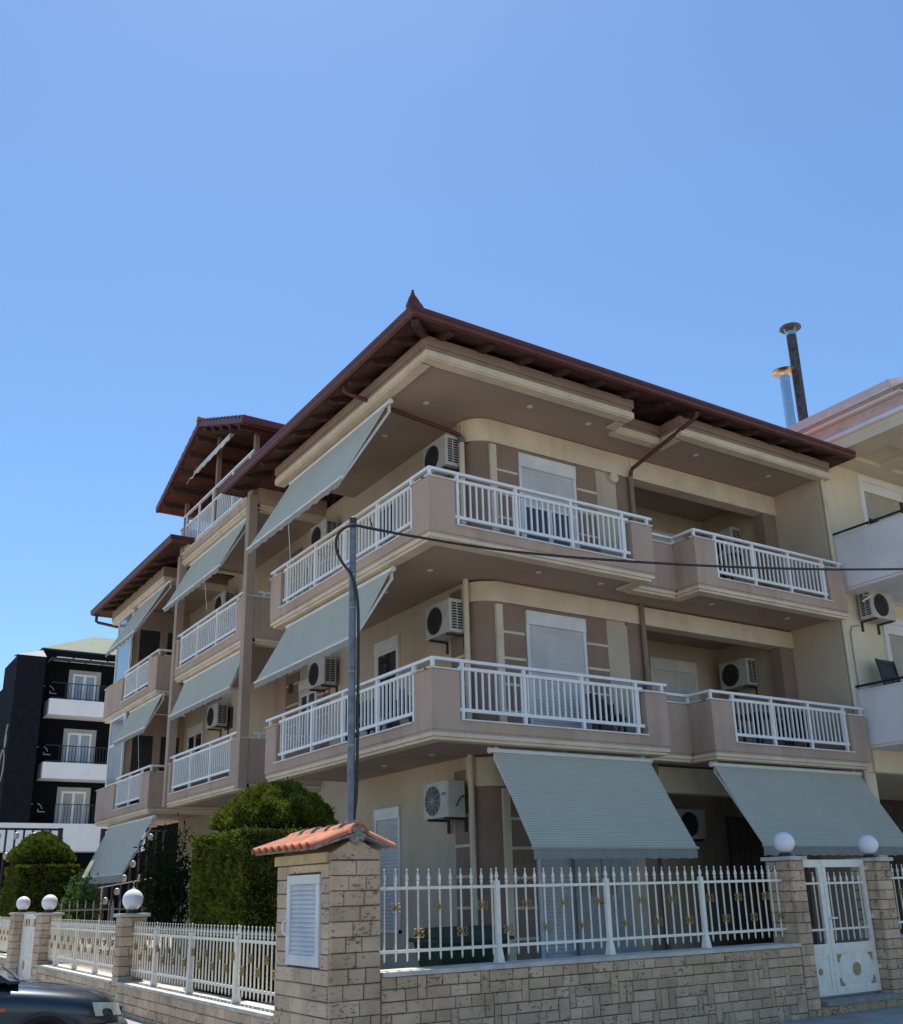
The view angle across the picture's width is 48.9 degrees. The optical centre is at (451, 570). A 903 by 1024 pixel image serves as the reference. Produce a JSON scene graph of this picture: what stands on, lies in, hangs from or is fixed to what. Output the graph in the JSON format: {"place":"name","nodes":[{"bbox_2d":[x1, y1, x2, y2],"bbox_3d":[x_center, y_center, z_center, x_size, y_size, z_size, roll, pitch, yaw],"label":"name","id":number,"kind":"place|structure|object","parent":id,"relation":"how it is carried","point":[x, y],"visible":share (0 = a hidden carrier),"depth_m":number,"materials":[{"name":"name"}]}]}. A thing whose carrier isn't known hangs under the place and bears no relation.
{"place":"outdoors","nodes":[
{"label":"outdoors","id":0,"kind":"place"},
{"bbox_2d":[345,700,382,740],"bbox_3d":[-1.555,2.650,16.860,0.614,0.869,0.600,10,-21,-31],"label":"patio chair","id":1,"kind":"object","parent":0,"point":[368,732],"visible":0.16,"depth_m":16.71,"materials":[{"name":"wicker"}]},
{"bbox_2d":[355,698,409,737],"bbox_3d":[-1.132,2.570,16.422,0.760,0.730,0.760,10,-21,-31],"label":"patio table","id":2,"kind":"object","parent":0,"point":[390,726],"visible":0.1,"depth_m":16.10,"materials":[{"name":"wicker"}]},
{"bbox_2d":[380,686,411,725],"bbox_3d":[-0.910,2.298,15.824,0.600,0.869,0.614,-16,-23,37],"label":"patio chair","id":3,"kind":"object","parent":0,"point":[397,723],"visible":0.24,"depth_m":15.70,"materials":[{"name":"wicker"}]},
{"bbox_2d":[0,0,902,690],"label":"sky","id":4,"kind":"structure","parent":0,"point":[209,208],"materials":[{"name":"blue"}]},
{"bbox_2d":[408,925,513,966],"bbox_3d":[0.122,4.795,12.116,1.120,0.856,0.690,10,-21,-31],"label":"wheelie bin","id":5,"kind":"object","parent":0,"point":[447,959],"visible":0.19,"depth_m":11.92,"materials":[{"name":"plastic"}]},
{"bbox_2d":[58,937,879,1005],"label":"garden ground","id":6,"kind":"structure","parent":0,"point":[182,986],"depth_m":18.76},
{"bbox_2d":[0,829,82,952],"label":"topiary hedge","id":7,"kind":"object","parent":6,"relation":"on","point":[38,879],"visible":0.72,"depth_m":25.90,"materials":[{"name":"green plant"}]},
{"bbox_2d":[53,869,103,959],"bbox_3d":[-8.384,7.740,22.365,1.232,1.986,1.005,-1,-18,0],"label":"garden shrub","id":8,"kind":"object","parent":6,"relation":"on","point":[88,899],"visible":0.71,"depth_m":22.24,"materials":[{"name":"green plant"}]},
{"bbox_2d":[0,828,166,946],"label":"iron railing","id":9,"kind":"object","parent":6,"relation":"on","point":[117,891],"visible":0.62,"depth_m":28.78,"materials":[{"name":"black metal"}]},
{"bbox_2d":[57,899,158,960],"bbox_3d":[-7.380,7.776,21.461,2.250,1.259,0.088,10,-21,-31],"label":"picket fence","id":10,"kind":"object","parent":6,"relation":"on","point":[112,908],"visible":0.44,"depth_m":21.41,"materials":[{"name":"beige metal"}]},
{"bbox_2d":[127,812,193,964],"bbox_3d":[-5.781,6.556,20.523,1.812,2.985,2.263,-4,-18,7],"label":"garden shrub","id":11,"kind":"object","parent":6,"relation":"on","point":[173,888],"visible":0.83,"depth_m":20.06,"materials":[{"name":"green plant"}]},
{"bbox_2d":[185,776,338,1000],"bbox_3d":[-2.536,4.458,14.194,1.986,2.985,2.343,10,-21,-31],"label":"topiary hedge","id":12,"kind":"object","parent":6,"relation":"on","point":[234,881],"visible":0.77,"depth_m":13.59,"materials":[{"name":"green plant"}]},
{"bbox_2d":[90,290,880,968],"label":"apartment building","id":13,"kind":"structure","parent":6,"relation":"on","point":[560,454],"depth_m":18.26,"materials":[{"name":"beige paint"}]},
{"bbox_2d":[81,814,155,884],"bbox_3d":[-8.696,7.302,25.769,0.745,1.600,4.216,10,-21,-31],"label":"awning","id":14,"kind":"object","parent":13,"relation":"attached to","point":[111,860],"visible":0.94,"depth_m":25.46,"materials":[{"name":"fabric"}]},
{"bbox_2d":[105,579,172,659],"bbox_3d":[-8.519,1.593,26.935,0.925,2.171,2.906,10,-21,-31],"label":"awning","id":15,"kind":"object","parent":13,"relation":"attached to","point":[131,626],"visible":1,"depth_m":26.73,"materials":[{"name":"fabric"}]},
{"bbox_2d":[114,692,164,769],"bbox_3d":[-8.276,4.405,26.174,0.475,1.940,2.956,10,-21,-31],"label":"awning","id":16,"kind":"object","parent":13,"relation":"attached to","point":[137,720],"visible":1,"depth_m":26.07,"materials":[{"name":"fabric"}]},
{"bbox_2d":[186,722,203,764],"bbox_3d":[-7.142,5.457,27.492,0.065,2.300,1.300,10,-21,-31],"label":"window","id":17,"kind":"structure","parent":13,"relation":"in","point":[195,734],"depth_m":27.67,"materials":[{"name":"white metal"}]},
{"bbox_2d":[193,618,209,644],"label":"window","id":18,"kind":"structure","parent":13,"relation":"in","point":[208,618],"depth_m":28.50,"materials":[{"name":"white glass"}]},
{"bbox_2d":[168,650,239,720],"bbox_3d":[-5.462,2.583,22.175,0.425,1.050,4.036,10,-21,-31],"label":"awning","id":19,"kind":"object","parent":13,"relation":"attached to","point":[210,683],"visible":0.89,"depth_m":21.99,"materials":[{"name":"fabric"}]},
{"bbox_2d":[163,518,245,611],"bbox_3d":[-5.694,0.199,22.942,0.725,2.031,3.956,10,-21,-31],"label":"awning","id":20,"kind":"object","parent":13,"relation":"attached to","point":[206,565],"visible":0.88,"depth_m":22.77,"materials":[{"name":"fabric"}]},
{"bbox_2d":[188,433,234,481],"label":"awning","id":21,"kind":"object","parent":13,"relation":"attached to","point":[218,448],"visible":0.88,"depth_m":23.98,"materials":[{"name":"white fabric"}]},
{"bbox_2d":[206,703,228,736],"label":"air conditioner","id":22,"kind":"object","parent":13,"relation":"attached to","point":[217,715],"visible":0.99,"depth_m":25.61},
{"bbox_2d":[214,590,234,625],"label":"air conditioner","id":23,"kind":"object","parent":13,"relation":"attached to","point":[223,597],"visible":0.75,"depth_m":26.44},
{"bbox_2d":[298,678,316,740],"bbox_3d":[-3.124,3.458,21.545,0.065,2.250,0.900,10,-21,-31],"label":"window","id":24,"kind":"structure","parent":13,"relation":"in","point":[306,696],"depth_m":21.84,"materials":[{"name":"white metal"}]},
{"bbox_2d":[301,551,319,593],"bbox_3d":[-3.193,0.605,22.470,0.065,2.250,0.900,10,-21,-31],"label":"window","id":25,"kind":"structure","parent":13,"relation":"in","point":[309,551],"depth_m":22.75,"materials":[{"name":"white glass"}]},
{"bbox_2d":[246,398,392,576],"bbox_3d":[-2.460,-1.142,17.847,0.965,2.690,4.136,10,-21,-31],"label":"awning","id":26,"kind":"object","parent":13,"relation":"attached to","point":[321,477],"visible":1,"depth_m":17.62,"materials":[{"name":"fabric"}]},
{"bbox_2d":[308,656,337,696],"bbox_3d":[-2.683,2.286,20.825,0.406,0.796,0.790,10,-21,-31],"label":"air conditioner","id":27,"kind":"object","parent":13,"relation":"attached to","point":[321,674],"visible":1,"depth_m":20.60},
{"bbox_2d":[253,566,395,688],"bbox_3d":[-2.279,1.073,17.153,0.725,1.340,4.156,10,-21,-31],"label":"awning","id":28,"kind":"object","parent":13,"relation":"attached to","point":[315,634],"visible":0.94,"depth_m":16.98,"materials":[{"name":"fabric"}]},
{"bbox_2d":[310,518,338,563],"bbox_3d":[-2.764,-0.609,21.781,0.406,0.796,0.790,10,-21,-31],"label":"air conditioner","id":29,"kind":"object","parent":13,"relation":"attached to","point":[322,528],"visible":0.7,"depth_m":21.59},
{"bbox_2d":[374,491,398,548],"bbox_3d":[-1.283,-0.400,19.657,0.065,2.340,0.930,10,-21,-31],"label":"window","id":30,"kind":"structure","parent":13,"relation":"in","point":[398,491],"depth_m":19.78,"materials":[{"name":"white glass"}]},
{"bbox_2d":[374,634,399,729],"bbox_3d":[-1.214,2.453,18.732,0.065,2.340,0.930,10,-21,-31],"label":"window","id":31,"kind":"structure","parent":13,"relation":"in","point":[386,652],"depth_m":18.91,"materials":[{"name":"white metal"}]},
{"bbox_2d":[374,806,401,932],"bbox_3d":[-1.144,5.358,17.791,0.065,2.130,0.930,10,-21,-31],"label":"door","id":32,"kind":"structure","parent":13,"relation":"in","point":[387,821],"depth_m":17.72,"materials":[{"name":"white metal"}]},
{"bbox_2d":[422,434,459,478],"bbox_3d":[-0.154,-1.904,17.916,0.406,0.796,0.790,10,-21,-31],"label":"air conditioner","id":33,"kind":"object","parent":13,"relation":"attached to","point":[442,452],"visible":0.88,"depth_m":17.68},
{"bbox_2d":[425,598,463,654],"bbox_3d":[-0.084,0.977,16.982,0.406,0.796,0.790,10,-21,-31],"label":"air conditioner","id":34,"kind":"object","parent":13,"relation":"attached to","point":[444,620],"visible":0.99,"depth_m":16.78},
{"bbox_2d":[423,780,467,833],"bbox_3d":[-0.066,3.827,16.026,0.447,0.786,0.826,10,-21,-31],"label":"air conditioner","id":35,"kind":"object","parent":13,"relation":"attached to","point":[444,800],"visible":1,"depth_m":15.84,"materials":[{"name":"white metal"}]},
{"bbox_2d":[517,452,579,547],"bbox_3d":[1.784,-0.939,18.030,1.320,2.300,0.065,10,-21,-31],"label":"window","id":36,"kind":"structure","parent":13,"relation":"in","point":[535,473],"depth_m":18.15,"materials":[{"name":"white metal"}]},
{"bbox_2d":[536,858,578,958],"bbox_3d":[1.927,5.005,16.103,1.320,2.720,0.065,10,-21,-31],"label":"window","id":37,"kind":"structure","parent":13,"relation":"in","point":[556,863],"depth_m":15.81,"materials":[{"name":"white metal"}]},
{"bbox_2d":[524,610,591,728],"bbox_3d":[1.852,1.900,17.109,1.320,2.330,0.065,10,-21,-31],"label":"door","id":38,"kind":"structure","parent":13,"relation":"in","point":[553,642],"depth_m":17.18,"materials":[{"name":"white metal"}]},
{"bbox_2d":[487,747,699,859],"bbox_3d":[2.142,3.471,14.776,3.216,1.630,0.975,10,-21,-31],"label":"awning","id":39,"kind":"object","parent":13,"relation":"attached to","point":[577,806],"visible":1,"depth_m":14.65,"materials":[{"name":"fabric"}]},
{"bbox_2d":[574,858,617,955],"bbox_3d":[2.398,5.337,16.189,0.860,2.080,0.105,10,-21,-31],"label":"door","id":40,"kind":"structure","parent":13,"relation":"in","point":[583,863],"depth_m":16.08,"materials":[{"name":"white glass"}]},
{"bbox_2d":[585,693,626,731],"bbox_3d":[2.565,2.479,16.639,0.614,0.869,0.600,-9,-19,21],"label":"patio chair","id":41,"kind":"object","parent":13,"relation":"on","point":[602,710],"visible":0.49,"depth_m":16.52,"materials":[{"name":"wicker"}]},
{"bbox_2d":[601,858,636,952],"bbox_3d":[2.758,5.413,16.450,0.640,2.080,0.035,10,-21,-31],"label":"door","id":42,"kind":"structure","parent":13,"relation":"in","point":[624,863],"depth_m":16.42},
{"bbox_2d":[651,529,683,579],"bbox_3d":[4.728,0.236,22.004,1.370,2.300,0.065,10,-21,-31],"label":"balcony railing","id":43,"kind":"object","parent":13,"relation":"in","point":[654,531],"depth_m":22.34,"materials":[{"name":"white metal"}]},
{"bbox_2d":[648,657,698,744],"bbox_3d":[4.796,3.066,21.086,1.370,2.350,0.065,10,-21,-31],"label":"window","id":44,"kind":"structure","parent":13,"relation":"in","point":[680,677],"depth_m":21.32,"materials":[{"name":"white metal"}]},
{"bbox_2d":[676,809,706,840],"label":"air conditioner","id":45,"kind":"object","parent":13,"relation":"attached to","point":[693,820],"visible":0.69,"depth_m":19.88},
{"bbox_2d":[705,527,741,564],"bbox_3d":[6.136,-0.449,22.289,0.406,0.796,0.790,10,-21,-31],"label":"air conditioner","id":46,"kind":"object","parent":13,"relation":"attached to","point":[733,532],"visible":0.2,"depth_m":22.07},
{"bbox_2d":[719,564,733,579],"bbox_3d":[5.038,0.104,19.133,0.600,0.869,0.615,15,-24,-42],"label":"patio chair","id":47,"kind":"object","parent":13,"relation":"on","point":[724,576],"visible":0.07,"depth_m":19.05,"materials":[{"name":"wicker"}]},
{"bbox_2d":[718,657,757,698],"bbox_3d":[6.204,2.366,21.377,0.406,0.796,0.790,10,-21,-31],"label":"air conditioner","id":48,"kind":"object","parent":13,"relation":"attached to","point":[738,674],"visible":0.99,"depth_m":21.21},
{"bbox_2d":[735,713,746,741],"bbox_3d":[4.918,2.860,17.990,0.600,0.869,0.614,10,-21,-31],"label":"patio chair","id":49,"kind":"object","parent":13,"relation":"on","point":[744,738],"visible":0.07,"depth_m":17.84,"materials":[{"name":"wicker"}]},
{"bbox_2d":[740,711,788,745],"bbox_3d":[5.744,3.082,18.514,0.760,0.730,0.760,10,-21,-31],"label":"patio table","id":50,"kind":"object","parent":13,"relation":"on","point":[760,726],"visible":0.27,"depth_m":18.43,"materials":[{"name":"wicker"}]},
{"bbox_2d":[777,711,809,747],"bbox_3d":[6.566,3.173,19.080,0.600,0.869,0.614,10,-21,-31],"label":"patio chair","id":51,"kind":"object","parent":13,"relation":"on","point":[800,733],"visible":0.38,"depth_m":18.96,"materials":[{"name":"wicker"}]},
{"bbox_2d":[709,761,902,855],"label":"awning","id":52,"kind":"object","parent":13,"relation":"attached to","point":[816,812],"visible":0.94,"depth_m":17.25,"materials":[{"name":"fabric"}]},
{"bbox_2d":[121,1006,902,1023],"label":"pavement","id":53,"kind":"structure","parent":0,"point":[871,1015],"depth_m":12.39,"materials":[{"name":"concrete"}]},
{"bbox_2d":[0,952,6,971],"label":"boundary wall","id":54,"kind":"structure","parent":53,"relation":"on","point":[3,956],"depth_m":22.60,"materials":[{"name":"stone"}]},
{"bbox_2d":[0,916,10,951],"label":"picket fence","id":55,"kind":"object","parent":54,"relation":"on","point":[4,928],"visible":0.56,"depth_m":23.84,"materials":[{"name":"metal"}]},
{"bbox_2d":[36,963,112,995],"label":"boundary wall","id":56,"kind":"structure","parent":53,"relation":"on","point":[68,974],"depth_m":17.32,"materials":[{"name":"stone"}]},
{"bbox_2d":[47,919,115,973],"bbox_3d":[-6.671,6.722,17.847,0.088,0.852,5.700,10,-21,-31],"label":"picket fence","id":57,"kind":"object","parent":56,"relation":"on","point":[76,929],"visible":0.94,"depth_m":17.75,"materials":[{"name":"metal"}]},
{"bbox_2d":[115,980,274,1023],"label":"boundary wall","id":58,"kind":"structure","parent":53,"relation":"on","point":[144,1001],"depth_m":12.59,"materials":[{"name":"stone"}]},
{"bbox_2d":[130,922,276,1002],"bbox_3d":[-3.328,5.038,12.904,0.088,0.852,6.100,10,-21,-31],"label":"picket fence","id":59,"kind":"object","parent":58,"relation":"on","point":[235,987],"visible":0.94,"depth_m":12.65,"materials":[{"name":"metal"}]},
{"bbox_2d":[251,822,395,1023],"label":"gate pillar","id":60,"kind":"structure","parent":53,"relation":"on","point":[327,961],"depth_m":9.71,"materials":[{"name":"stone"}]},
{"bbox_2d":[281,874,321,967],"bbox_3d":[-1.503,3.508,9.963,0.101,0.860,0.792,10,-21,-31],"label":"cupboard door","id":61,"kind":"structure","parent":60,"relation":"in","point":[303,906],"depth_m":9.95,"materials":[{"name":"white metal"}]},
{"bbox_2d":[345,517,356,823],"bbox_3d":[-1.083,1.110,10.805,0.240,3.600,0.240,10,-21,-31],"label":"utility pole","id":62,"kind":"object","parent":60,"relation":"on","point":[351,703],"visible":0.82,"depth_m":10.75,"materials":[{"name":"metal"}]},
{"bbox_2d":[334,519,902,820],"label":"power cable","id":63,"kind":"object","parent":62,"relation":"attached to","point":[473,546],"visible":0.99,"depth_m":11.57,"materials":[{"name":"rubber"}]},
{"bbox_2d":[890,864,902,928],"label":"picket fence","id":64,"kind":"object","parent":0,"point":[900,890],"visible":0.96,"depth_m":14.43,"materials":[{"name":"metal"}]},
{"label":"ground","id":65,"kind":"structure","parent":0,"visible":0},
{"bbox_2d":[5,912,35,974],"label":"stone pillar","id":66,"kind":"structure","parent":65,"relation":"on","point":[14,942],"depth_m":22.07,"materials":[{"name":"stone"}]},
{"bbox_2d":[16,896,30,911],"bbox_3d":[-9.707,7.576,22.527,0.300,0.344,0.300,10,-21,-31],"label":"globe lamp","id":67,"kind":"object","parent":66,"relation":"on","point":[23,903],"visible":0.99,"depth_m":22.43,"materials":[{"name":"white glass"}]},
{"bbox_2d":[17,914,35,978],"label":"metal gate","id":68,"kind":"structure","parent":66,"relation":"attached to","point":[25,956],"depth_m":21.49,"materials":[{"name":"metal"}]},
{"bbox_2d":[30,912,64,979],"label":"stone pillar","id":69,"kind":"structure","parent":65,"relation":"on","point":[41,938],"depth_m":19.87,"materials":[{"name":"stone"}]},
{"bbox_2d":[42,894,57,912],"bbox_3d":[-8.224,6.825,20.336,0.310,0.354,0.310,10,-21,-31],"label":"globe lamp","id":70,"kind":"object","parent":69,"relation":"on","point":[49,903],"visible":1,"depth_m":20.24,"materials":[{"name":"white glass"}]},
{"bbox_2d":[0,637,184,936],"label":"hotel building","id":71,"kind":"structure","parent":65,"relation":"on","point":[54,734],"depth_m":49.75,"materials":[{"name":"black paint"}]},
{"bbox_2d":[54,787,90,823],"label":"balcony door","id":72,"kind":"structure","parent":71,"relation":"in","point":[65,795],"depth_m":49.93,"materials":[{"name":"white glass"}]},
{"bbox_2d":[61,728,96,763],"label":"balcony door","id":73,"kind":"structure","parent":71,"relation":"in","point":[71,737],"depth_m":50.88,"materials":[{"name":"white glass"}]},
{"bbox_2d":[66,670,100,701],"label":"balcony door","id":74,"kind":"structure","parent":71,"relation":"in","point":[75,676],"depth_m":51.83,"materials":[{"name":"white glass"}]},
{"bbox_2d":[77,871,107,908],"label":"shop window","id":75,"kind":"structure","parent":71,"relation":"in","point":[81,873],"depth_m":49.44,"materials":[{"name":"black glass"}]},
{"bbox_2d":[111,913,150,1000],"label":"stone pillar","id":76,"kind":"structure","parent":65,"relation":"on","point":[123,946],"depth_m":15.20,"materials":[{"name":"stone"}]},
{"bbox_2d":[122,889,142,913],"bbox_3d":[-4.989,5.184,15.557,0.316,0.360,0.316,10,-21,-31],"label":"globe lamp","id":77,"kind":"object","parent":76,"relation":"on","point":[132,899],"visible":0.99,"depth_m":15.46,"materials":[{"name":"white glass"}]},
{"bbox_2d":[379,942,808,1023],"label":"boundary wall","id":78,"kind":"structure","parent":65,"relation":"on","point":[762,983],"depth_m":11.02,"materials":[{"name":"stone"}]},
{"bbox_2d":[379,865,787,962],"bbox_3d":[1.835,3.941,11.527,6.100,0.973,0.088,10,-21,-31],"label":"picket fence","id":79,"kind":"object","parent":78,"relation":"on","point":[497,945],"visible":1,"depth_m":11.32,"materials":[{"name":"metal"}]},
{"bbox_2d":[760,856,822,1017],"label":"stone pillar","id":80,"kind":"structure","parent":65,"relation":"on","point":[793,900],"depth_m":12.99,"materials":[{"name":"stone"}]},
{"bbox_2d":[773,832,794,856],"bbox_3d":[4.490,3.701,13.416,0.280,0.324,0.280,10,-21,-31],"label":"globe lamp","id":81,"kind":"object","parent":80,"relation":"on","point":[783,841],"visible":0.98,"depth_m":13.32,"materials":[{"name":"white glass"}]},
{"bbox_2d":[787,376,902,933],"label":"neighbour house","id":82,"kind":"structure","parent":65,"relation":"on","point":[864,490],"depth_m":20.36,"materials":[{"name":"white paint"}]},
{"bbox_2d":[772,366,795,427],"bbox_3d":[9.567,-3.810,27.899,0.660,4.210,0.660,10,-21,-31],"label":"chimney flue","id":83,"kind":"object","parent":82,"relation":"on","point":[783,374],"visible":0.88,"depth_m":28.20,"materials":[{"name":"metal"}]},
{"bbox_2d":[779,322,807,421],"bbox_3d":[10.022,-4.497,28.378,0.620,5.790,0.620,10,-21,-31],"label":"chimney flue","id":84,"kind":"object","parent":82,"relation":"on","point":[790,329],"visible":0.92,"depth_m":28.71,"materials":[{"name":"metal"}]},
{"bbox_2d":[857,591,896,634],"bbox_3d":[8.749,0.875,20.472,0.790,0.796,0.406,10,-21,-31],"label":"air conditioner","id":85,"kind":"object","parent":82,"relation":"attached to","point":[876,607],"visible":0.99,"depth_m":20.32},
{"bbox_2d":[856,474,902,525],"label":"window","id":86,"kind":"structure","parent":82,"relation":"in","point":[877,498],"depth_m":21.99,"materials":[{"name":"white glass"}]},
{"bbox_2d":[875,658,900,684],"bbox_3d":[8.915,2.481,19.515,0.600,1.603,0.693,10,-21,-31],"label":"sling chair","id":87,"kind":"object","parent":82,"relation":"on","point":[887,669],"visible":0.43,"depth_m":19.91,"materials":[{"name":"black metal"}]},
{"bbox_2d":[882,619,902,681],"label":"window","id":88,"kind":"structure","parent":82,"relation":"in","point":[892,632],"depth_m":20.82,"materials":[{"name":"white glass"}]},
{"bbox_2d":[820,992,902,1016],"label":"gate step","id":89,"kind":"object","parent":65,"relation":"on","point":[854,1003],"visible":0.62,"depth_m":13.04,"materials":[{"name":"stone"}]},
{"bbox_2d":[803,859,881,996],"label":"metal gate","id":90,"kind":"structure","parent":89,"relation":"on","point":[847,967],"depth_m":13.52,"materials":[{"name":"metal"}]},
{"bbox_2d":[845,857,902,1006],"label":"stone pillar","id":91,"kind":"structure","parent":65,"relation":"on","point":[885,924],"depth_m":13.87,"materials":[{"name":"stone"}]},
{"bbox_2d":[857,835,877,857],"bbox_3d":[6.014,3.988,14.349,0.280,0.324,0.280,10,-21,-31],"label":"globe lamp","id":92,"kind":"object","parent":91,"relation":"on","point":[867,846],"visible":0.99,"depth_m":14.26,"materials":[{"name":"white glass"}]},
{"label":"road","id":93,"kind":"structure","parent":0,"visible":0},
{"bbox_2d":[0,966,127,1023],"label":"parked car","id":94,"kind":"object","parent":93,"relation":"on","point":[27,1001],"visible":1,"depth_m":11.38,"materials":[{"name":"black paint"}]},
{"bbox_2d":[857,1017,902,1023],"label":"kerb","id":95,"kind":"structure","parent":93,"relation":"on","point":[894,1021],"depth_m":11.93,"materials":[{"name":"concrete"}]}
]}

